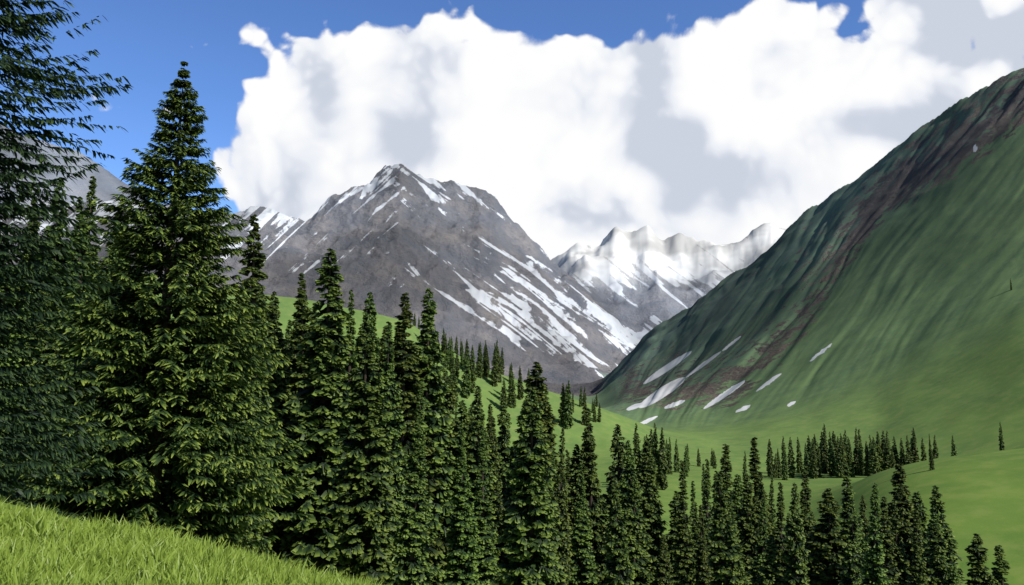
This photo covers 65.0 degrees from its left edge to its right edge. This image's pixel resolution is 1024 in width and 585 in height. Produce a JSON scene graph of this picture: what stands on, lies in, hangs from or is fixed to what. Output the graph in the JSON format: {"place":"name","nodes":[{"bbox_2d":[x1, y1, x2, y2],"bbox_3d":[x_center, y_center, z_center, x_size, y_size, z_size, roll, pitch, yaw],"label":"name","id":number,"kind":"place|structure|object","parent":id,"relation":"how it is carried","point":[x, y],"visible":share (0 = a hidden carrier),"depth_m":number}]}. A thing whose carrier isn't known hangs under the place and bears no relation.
{"place":"outdoors","nodes":[
{"label":"outdoors","id":0,"kind":"place"},
{"bbox_2d":[0,68,1023,584],"bbox_3d":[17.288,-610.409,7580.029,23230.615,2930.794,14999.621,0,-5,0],"label":"mountains","id":1,"kind":"structure","parent":0,"point":[880,296],"depth_m":1584.96},
{"bbox_2d":[0,285,15,475],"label":"spruce","id":2,"kind":"object","parent":1,"relation":"on","point":[3,362],"visible":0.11,"depth_m":65.07},
{"bbox_2d":[0,251,26,495],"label":"spruce","id":3,"kind":"object","parent":1,"relation":"on","point":[14,364],"visible":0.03,"depth_m":83.31},
{"bbox_2d":[8,199,42,366],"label":"spruce","id":4,"kind":"object","parent":1,"relation":"on","point":[31,223],"visible":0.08,"depth_m":121.30},
{"bbox_2d":[11,178,72,501],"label":"spruce","id":5,"kind":"object","parent":1,"relation":"on","point":[56,226],"visible":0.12,"depth_m":108.92},
{"bbox_2d":[19,282,65,499],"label":"spruce","id":6,"kind":"object","parent":1,"relation":"on","point":[44,353],"visible":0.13,"depth_m":96.05},
{"bbox_2d":[0,0,139,524],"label":"spruce","id":7,"kind":"object","parent":1,"relation":"on","point":[13,273],"visible":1,"depth_m":24.64},
{"bbox_2d":[52,196,94,492],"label":"spruce","id":8,"kind":"object","parent":1,"relation":"on","point":[80,216],"visible":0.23,"depth_m":101.09},
{"bbox_2d":[54,176,101,363],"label":"spruce","id":9,"kind":"object","parent":1,"relation":"on","point":[91,208],"visible":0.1,"depth_m":106.85},
{"bbox_2d":[65,228,133,505],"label":"spruce","id":10,"kind":"object","parent":1,"relation":"on","point":[113,256],"visible":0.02,"depth_m":98.65},
{"bbox_2d":[70,261,128,506],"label":"spruce","id":11,"kind":"object","parent":1,"relation":"on","point":[103,266],"visible":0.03,"depth_m":65.53},
{"bbox_2d":[0,61,326,549],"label":"spruce","id":12,"kind":"object","parent":1,"relation":"on","point":[192,452],"visible":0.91,"depth_m":41.49},
{"bbox_2d":[0,495,387,584],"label":"grass","id":13,"kind":"structure","parent":1,"relation":"on","point":[39,547],"depth_m":10.79},
{"bbox_2d":[226,286,281,557],"bbox_3d":[-16.792,9.146,52.279,4.334,19.302,4.232,5,-7,-32],"label":"spruce","id":14,"kind":"object","parent":1,"relation":"on","point":[259,395],"visible":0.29,"depth_m":52.03},
{"bbox_2d":[232,214,278,437],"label":"spruce","id":15,"kind":"object","parent":1,"relation":"on","point":[257,258],"visible":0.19,"depth_m":89.37},
{"bbox_2d":[260,291,302,563],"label":"spruce","id":16,"kind":"object","parent":1,"relation":"on","point":[278,379],"visible":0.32,"depth_m":77.31},
{"bbox_2d":[283,292,313,393],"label":"spruce","id":17,"kind":"object","parent":1,"relation":"on","point":[291,338],"visible":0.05,"depth_m":100.45},
{"bbox_2d":[280,273,324,570],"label":"spruce","id":18,"kind":"object","parent":1,"relation":"on","point":[298,334],"visible":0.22,"depth_m":87.72},
{"bbox_2d":[271,248,357,576],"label":"spruce","id":19,"kind":"object","parent":1,"relation":"on","point":[325,346],"visible":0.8,"depth_m":72.32},
{"bbox_2d":[325,290,362,574],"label":"spruce","id":20,"kind":"object","parent":1,"relation":"on","point":[350,366],"visible":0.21,"depth_m":83.65},
{"bbox_2d":[339,292,379,431],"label":"spruce","id":21,"kind":"object","parent":1,"relation":"on","point":[369,309],"visible":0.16,"depth_m":107.76},
{"bbox_2d":[326,320,402,584],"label":"spruce","id":22,"kind":"object","parent":1,"relation":"on","point":[366,546],"visible":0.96,"depth_m":59.13},
{"bbox_2d":[370,326,405,445],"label":"spruce","id":23,"kind":"object","parent":1,"relation":"on","point":[381,358],"visible":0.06,"depth_m":84.67},
{"bbox_2d":[371,325,418,584],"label":"spruce","id":24,"kind":"object","parent":1,"relation":"on","point":[392,426],"visible":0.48,"depth_m":73.96},
{"bbox_2d":[369,293,449,584],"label":"spruce","id":25,"kind":"object","parent":1,"relation":"on","point":[406,382],"visible":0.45,"depth_m":83.04},
{"bbox_2d":[387,378,439,584],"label":"spruce","id":26,"kind":"object","parent":1,"relation":"on","point":[412,530],"visible":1,"depth_m":49.26},
{"bbox_2d":[408,288,458,584],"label":"spruce","id":27,"kind":"object","parent":1,"relation":"on","point":[435,421],"visible":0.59,"depth_m":85.39},
{"bbox_2d":[436,376,468,576],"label":"spruce","id":28,"kind":"object","parent":1,"relation":"on","point":[450,398],"visible":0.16,"depth_m":93.70},
{"bbox_2d":[449,353,459,407],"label":"spruce","id":29,"kind":"object","parent":1,"relation":"on","point":[452,373],"visible":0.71,"depth_m":702.09},
{"bbox_2d":[442,424,483,584],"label":"spruce","id":30,"kind":"object","parent":1,"relation":"on","point":[464,550],"visible":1,"depth_m":58.29},
{"bbox_2d":[453,400,473,446],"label":"spruce","id":31,"kind":"object","parent":1,"relation":"on","point":[465,417],"visible":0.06,"depth_m":105.79},
{"bbox_2d":[460,353,472,397],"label":"spruce","id":32,"kind":"object","parent":1,"relation":"on","point":[465,387],"visible":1,"depth_m":724.97},
{"bbox_2d":[469,347,477,392],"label":"spruce","id":33,"kind":"object","parent":1,"relation":"on","point":[472,368],"visible":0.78,"depth_m":738.34},
{"bbox_2d":[453,386,503,580],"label":"spruce","id":34,"kind":"object","parent":1,"relation":"on","point":[472,456],"visible":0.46,"depth_m":91.39},
{"bbox_2d":[476,343,483,377],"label":"spruce","id":35,"kind":"object","parent":1,"relation":"on","point":[480,372],"visible":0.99,"depth_m":772.70},
{"bbox_2d":[464,405,498,561],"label":"spruce","id":36,"kind":"object","parent":1,"relation":"on","point":[472,418],"visible":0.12,"depth_m":108.31},
{"bbox_2d":[482,345,489,376],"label":"spruce","id":37,"kind":"object","parent":1,"relation":"on","point":[486,367],"visible":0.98,"depth_m":778.88},
{"bbox_2d":[472,430,503,584],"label":"spruce","id":38,"kind":"object","parent":1,"relation":"on","point":[487,567],"visible":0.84,"depth_m":67.52},
{"bbox_2d":[486,404,501,519],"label":"spruce","id":39,"kind":"object","parent":1,"relation":"on","point":[489,421],"visible":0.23,"depth_m":158.83},
{"bbox_2d":[490,343,498,386],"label":"spruce","id":40,"kind":"object","parent":1,"relation":"on","point":[494,375],"visible":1,"depth_m":767.00},
{"bbox_2d":[488,418,504,552],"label":"spruce","id":41,"kind":"object","parent":1,"relation":"on","point":[493,454],"visible":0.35,"depth_m":118.46},
{"bbox_2d":[495,340,502,382],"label":"spruce","id":42,"kind":"object","parent":1,"relation":"on","point":[498,360],"visible":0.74,"depth_m":777.48},
{"bbox_2d":[494,401,511,522],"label":"spruce","id":43,"kind":"object","parent":1,"relation":"on","point":[503,456],"visible":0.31,"depth_m":127.60},
{"bbox_2d":[498,446,513,573],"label":"spruce","id":44,"kind":"object","parent":1,"relation":"on","point":[503,559],"visible":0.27,"depth_m":91.66},
{"bbox_2d":[508,364,516,407],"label":"spruce","id":45,"kind":"object","parent":1,"relation":"on","point":[512,398],"visible":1,"depth_m":734.41},
{"bbox_2d":[517,367,523,399],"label":"spruce","id":46,"kind":"object","parent":1,"relation":"on","point":[520,387],"visible":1,"depth_m":753.43},
{"bbox_2d":[502,402,555,574],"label":"spruce","id":47,"kind":"object","parent":1,"relation":"on","point":[515,490],"visible":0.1,"depth_m":71.33},
{"bbox_2d":[492,388,567,584],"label":"spruce","id":48,"kind":"object","parent":1,"relation":"on","point":[536,560],"visible":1,"depth_m":47.94},
{"bbox_2d":[499,362,575,566],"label":"spruce","id":49,"kind":"object","parent":1,"relation":"on","point":[537,384],"visible":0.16,"depth_m":98.97},
{"bbox_2d":[549,450,568,582],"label":"spruce","id":50,"kind":"object","parent":1,"relation":"on","point":[552,492],"visible":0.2,"depth_m":84.31},
{"bbox_2d":[544,387,574,566],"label":"spruce","id":51,"kind":"object","parent":1,"relation":"on","point":[546,392],"visible":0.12,"depth_m":100.11},
{"bbox_2d":[549,428,573,584],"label":"spruce","id":52,"kind":"object","parent":1,"relation":"on","point":[563,549],"visible":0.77,"depth_m":57.70},
{"bbox_2d":[557,383,565,424],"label":"spruce","id":53,"kind":"object","parent":1,"relation":"on","point":[561,411],"visible":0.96,"depth_m":719.61},
{"bbox_2d":[563,380,573,428],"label":"spruce","id":54,"kind":"object","parent":1,"relation":"on","point":[568,412],"visible":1,"depth_m":714.61},
{"bbox_2d":[567,444,581,555],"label":"spruce","id":55,"kind":"object","parent":1,"relation":"on","point":[573,465],"visible":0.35,"depth_m":109.55},
{"bbox_2d":[567,463,601,584],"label":"spruce","id":56,"kind":"object","parent":1,"relation":"on","point":[583,560],"visible":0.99,"depth_m":63.40},
{"bbox_2d":[581,387,587,424],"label":"spruce","id":57,"kind":"object","parent":1,"relation":"on","point":[583,412],"visible":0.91,"depth_m":727.76},
{"bbox_2d":[566,427,606,555],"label":"spruce","id":58,"kind":"object","parent":1,"relation":"on","point":[573,499],"visible":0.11,"depth_m":108.92},
{"bbox_2d":[573,408,613,584],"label":"spruce","id":59,"kind":"object","parent":1,"relation":"on","point":[591,481],"visible":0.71,"depth_m":89.72},
{"bbox_2d":[602,424,629,564],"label":"spruce","id":60,"kind":"object","parent":1,"relation":"on","point":[617,448],"visible":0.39,"depth_m":118.23},
{"bbox_2d":[602,479,634,584],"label":"spruce","id":61,"kind":"object","parent":1,"relation":"on","point":[621,571],"visible":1,"depth_m":53.47},
{"bbox_2d":[617,440,644,530],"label":"spruce","id":62,"kind":"object","parent":1,"relation":"on","point":[628,462],"visible":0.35,"depth_m":100.62},
{"bbox_2d":[614,475,655,584],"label":"spruce","id":63,"kind":"object","parent":1,"relation":"on","point":[634,534],"visible":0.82,"depth_m":82.23},
{"bbox_2d":[632,423,641,475],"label":"spruce","id":64,"kind":"object","parent":1,"relation":"on","point":[637,452],"visible":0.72,"depth_m":458.58},
{"bbox_2d":[637,439,665,536],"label":"spruce","id":65,"kind":"object","parent":1,"relation":"on","point":[646,450],"visible":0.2,"depth_m":125.20},
{"bbox_2d":[635,454,668,584],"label":"spruce","id":66,"kind":"object","parent":1,"relation":"on","point":[656,529],"visible":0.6,"depth_m":86.38},
{"bbox_2d":[651,423,660,480],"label":"spruce","id":67,"kind":"object","parent":1,"relation":"on","point":[654,447],"visible":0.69,"depth_m":426.93},
{"bbox_2d":[651,534,673,584],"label":"spruce","id":68,"kind":"object","parent":1,"relation":"on","point":[664,566],"visible":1,"depth_m":68.75},
{"bbox_2d":[656,427,668,489],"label":"spruce","id":69,"kind":"object","parent":1,"relation":"on","point":[662,471],"visible":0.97,"depth_m":422.74},
{"bbox_2d":[666,437,672,474],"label":"spruce","id":70,"kind":"object","parent":1,"relation":"on","point":[669,462],"visible":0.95,"depth_m":535.60},
{"bbox_2d":[659,491,691,583],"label":"spruce","id":71,"kind":"object","parent":1,"relation":"on","point":[670,536],"visible":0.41,"depth_m":85.05},
{"bbox_2d":[673,439,679,471],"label":"spruce","id":72,"kind":"object","parent":1,"relation":"on","point":[676,468],"visible":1,"depth_m":549.07},
{"bbox_2d":[669,460,696,584],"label":"spruce","id":73,"kind":"object","parent":1,"relation":"on","point":[684,573],"visible":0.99,"depth_m":59.19},
{"bbox_2d":[688,505,699,579],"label":"spruce","id":74,"kind":"object","parent":1,"relation":"on","point":[695,528],"visible":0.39,"depth_m":84.16},
{"bbox_2d":[688,481,699,564],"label":"spruce","id":75,"kind":"object","parent":1,"relation":"on","point":[692,511],"visible":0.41,"depth_m":91.69},
{"bbox_2d":[693,505,713,584],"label":"spruce","id":76,"kind":"object","parent":1,"relation":"on","point":[703,576],"visible":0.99,"depth_m":56.94},
{"bbox_2d":[695,459,716,580],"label":"spruce","id":77,"kind":"object","parent":1,"relation":"on","point":[706,514],"visible":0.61,"depth_m":69.81},
{"bbox_2d":[708,471,725,542],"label":"spruce","id":78,"kind":"object","parent":1,"relation":"on","point":[713,508],"visible":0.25,"depth_m":105.69},
{"bbox_2d":[711,444,737,534],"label":"spruce","id":79,"kind":"object","parent":1,"relation":"on","point":[726,469],"visible":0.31,"depth_m":117.35},
{"bbox_2d":[707,473,745,584],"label":"spruce","id":80,"kind":"object","parent":1,"relation":"on","point":[724,572],"visible":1,"depth_m":53.13},
{"bbox_2d":[725,499,751,584],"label":"spruce","id":81,"kind":"object","parent":1,"relation":"on","point":[730,512],"visible":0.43,"depth_m":74.69},
{"bbox_2d":[731,474,753,564],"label":"spruce","id":82,"kind":"object","parent":1,"relation":"on","point":[736,496],"visible":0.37,"depth_m":96.54},
{"bbox_2d":[737,473,766,584],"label":"spruce","id":83,"kind":"object","parent":1,"relation":"on","point":[747,523],"visible":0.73,"depth_m":92.43},
{"bbox_2d":[748,498,774,584],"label":"spruce","id":84,"kind":"object","parent":1,"relation":"on","point":[760,553],"visible":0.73,"depth_m":79.72},
{"bbox_2d":[747,437,775,543],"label":"spruce","id":85,"kind":"object","parent":1,"relation":"on","point":[754,472],"visible":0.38,"depth_m":122.34},
{"bbox_2d":[755,472,779,579],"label":"spruce","id":86,"kind":"object","parent":1,"relation":"on","point":[758,503],"visible":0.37,"depth_m":103.62},
{"bbox_2d":[755,536,783,584],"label":"spruce","id":87,"kind":"object","parent":1,"relation":"on","point":[768,572],"visible":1,"depth_m":67.20},
{"bbox_2d":[768,476,776,530],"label":"spruce","id":88,"kind":"object","parent":1,"relation":"on","point":[772,511],"visible":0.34,"depth_m":184.78},
{"bbox_2d":[772,482,788,578],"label":"spruce","id":89,"kind":"object","parent":1,"relation":"on","point":[779,536],"visible":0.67,"depth_m":103.30},
{"bbox_2d":[781,449,788,479],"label":"spruce","id":90,"kind":"object","parent":1,"relation":"on","point":[785,476],"visible":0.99,"depth_m":514.39},
{"bbox_2d":[787,437,796,477],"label":"spruce","id":91,"kind":"object","parent":1,"relation":"on","point":[792,463],"visible":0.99,"depth_m":526.52},
{"bbox_2d":[777,483,812,584],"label":"spruce","id":92,"kind":"object","parent":1,"relation":"on","point":[793,529],"visible":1,"depth_m":66.22},
{"bbox_2d":[796,437,803,473],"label":"spruce","id":93,"kind":"object","parent":1,"relation":"on","point":[799,459],"visible":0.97,"depth_m":552.99},
{"bbox_2d":[799,466,814,584],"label":"spruce","id":94,"kind":"object","parent":1,"relation":"on","point":[805,503],"visible":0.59,"depth_m":110.52},
{"bbox_2d":[809,439,818,478],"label":"spruce","id":95,"kind":"object","parent":1,"relation":"on","point":[814,469],"visible":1,"depth_m":517.01},
{"bbox_2d":[820,434,828,473],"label":"spruce","id":96,"kind":"object","parent":1,"relation":"on","point":[824,461],"visible":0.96,"depth_m":551.57},
{"bbox_2d":[806,488,851,584],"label":"spruce","id":97,"kind":"object","parent":1,"relation":"on","point":[825,567],"visible":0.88,"depth_m":92.84},
{"bbox_2d":[826,438,836,475],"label":"spruce","id":98,"kind":"object","parent":1,"relation":"on","point":[831,458],"visible":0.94,"depth_m":524.63},
{"bbox_2d":[834,436,847,477],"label":"spruce","id":99,"kind":"object","parent":1,"relation":"on","point":[840,459],"visible":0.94,"depth_m":510.63},
{"bbox_2d":[846,439,854,477],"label":"spruce","id":100,"kind":"object","parent":1,"relation":"on","point":[850,465],"visible":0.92,"depth_m":511.08},
{"bbox_2d":[838,464,865,579],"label":"spruce","id":101,"kind":"object","parent":1,"relation":"on","point":[845,528],"visible":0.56,"depth_m":112.10},
{"bbox_2d":[837,475,869,578],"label":"spruce","id":102,"kind":"object","parent":1,"relation":"on","point":[861,539],"visible":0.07,"depth_m":153.81},
{"bbox_2d":[839,498,870,584],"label":"spruce","id":103,"kind":"object","parent":1,"relation":"on","point":[852,570],"visible":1,"depth_m":73.81},
{"bbox_2d":[853,429,859,475],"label":"spruce","id":104,"kind":"object","parent":1,"relation":"on","point":[855,452],"visible":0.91,"depth_m":532.78},
{"bbox_2d":[856,442,862,475],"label":"spruce","id":105,"kind":"object","parent":1,"relation":"on","point":[859,470],"visible":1,"depth_m":527.19},
{"bbox_2d":[857,495,870,553],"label":"spruce","id":106,"kind":"object","parent":1,"relation":"on","point":[864,518],"visible":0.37,"depth_m":172.90},
{"bbox_2d":[868,437,880,474],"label":"spruce","id":107,"kind":"object","parent":1,"relation":"on","point":[874,467],"visible":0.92,"depth_m":502.58},
{"bbox_2d":[859,483,892,584],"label":"spruce","id":108,"kind":"object","parent":1,"relation":"on","point":[873,558],"visible":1,"depth_m":56.38},
{"bbox_2d":[871,497,900,584],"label":"spruce","id":109,"kind":"object","parent":1,"relation":"on","point":[893,574],"visible":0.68,"depth_m":84.69},
{"bbox_2d":[883,437,890,469],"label":"spruce","id":110,"kind":"object","parent":1,"relation":"on","point":[887,451],"visible":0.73,"depth_m":524.52},
{"bbox_2d":[886,502,911,584],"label":"spruce","id":111,"kind":"object","parent":1,"relation":"on","point":[901,567],"visible":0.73,"depth_m":90.83},
{"bbox_2d":[880,462,923,570],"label":"spruce","id":112,"kind":"object","parent":1,"relation":"on","point":[898,478],"visible":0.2,"depth_m":102.72},
{"bbox_2d":[888,485,923,582],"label":"spruce","id":113,"kind":"object","parent":1,"relation":"on","point":[905,511],"visible":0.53,"depth_m":100.34},
{"bbox_2d":[910,432,919,462],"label":"spruce","id":114,"kind":"object","parent":1,"relation":"on","point":[914,455],"visible":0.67,"depth_m":527.53},
{"bbox_2d":[907,506,929,584],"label":"spruce","id":115,"kind":"object","parent":1,"relation":"on","point":[921,577],"visible":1,"depth_m":60.21},
{"bbox_2d":[910,492,929,543],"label":"spruce","id":116,"kind":"object","parent":1,"relation":"on","point":[918,501],"visible":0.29,"depth_m":106.61},
{"bbox_2d":[919,513,948,584],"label":"spruce","id":117,"kind":"object","parent":1,"relation":"on","point":[926,553],"visible":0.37,"depth_m":88.79},
{"bbox_2d":[925,524,960,584],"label":"spruce","id":118,"kind":"object","parent":1,"relation":"on","point":[939,576],"visible":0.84,"depth_m":73.26},
{"bbox_2d":[922,485,964,584],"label":"spruce","id":119,"kind":"object","parent":1,"relation":"on","point":[937,503],"visible":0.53,"depth_m":93.66},
{"bbox_2d":[943,563,961,584],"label":"spruce","id":120,"kind":"object","parent":1,"relation":"on","point":[954,578],"visible":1,"depth_m":70.75},
{"bbox_2d":[962,533,997,584],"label":"spruce","id":121,"kind":"object","parent":1,"relation":"on","point":[977,553],"visible":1,"depth_m":78.78},
{"bbox_2d":[991,545,1011,584],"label":"spruce","id":122,"kind":"object","parent":1,"relation":"on","point":[999,572],"visible":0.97,"depth_m":79.79},
{"bbox_2d":[0,0,1023,259],"label":"sky","id":123,"kind":"structure","parent":0,"point":[715,121]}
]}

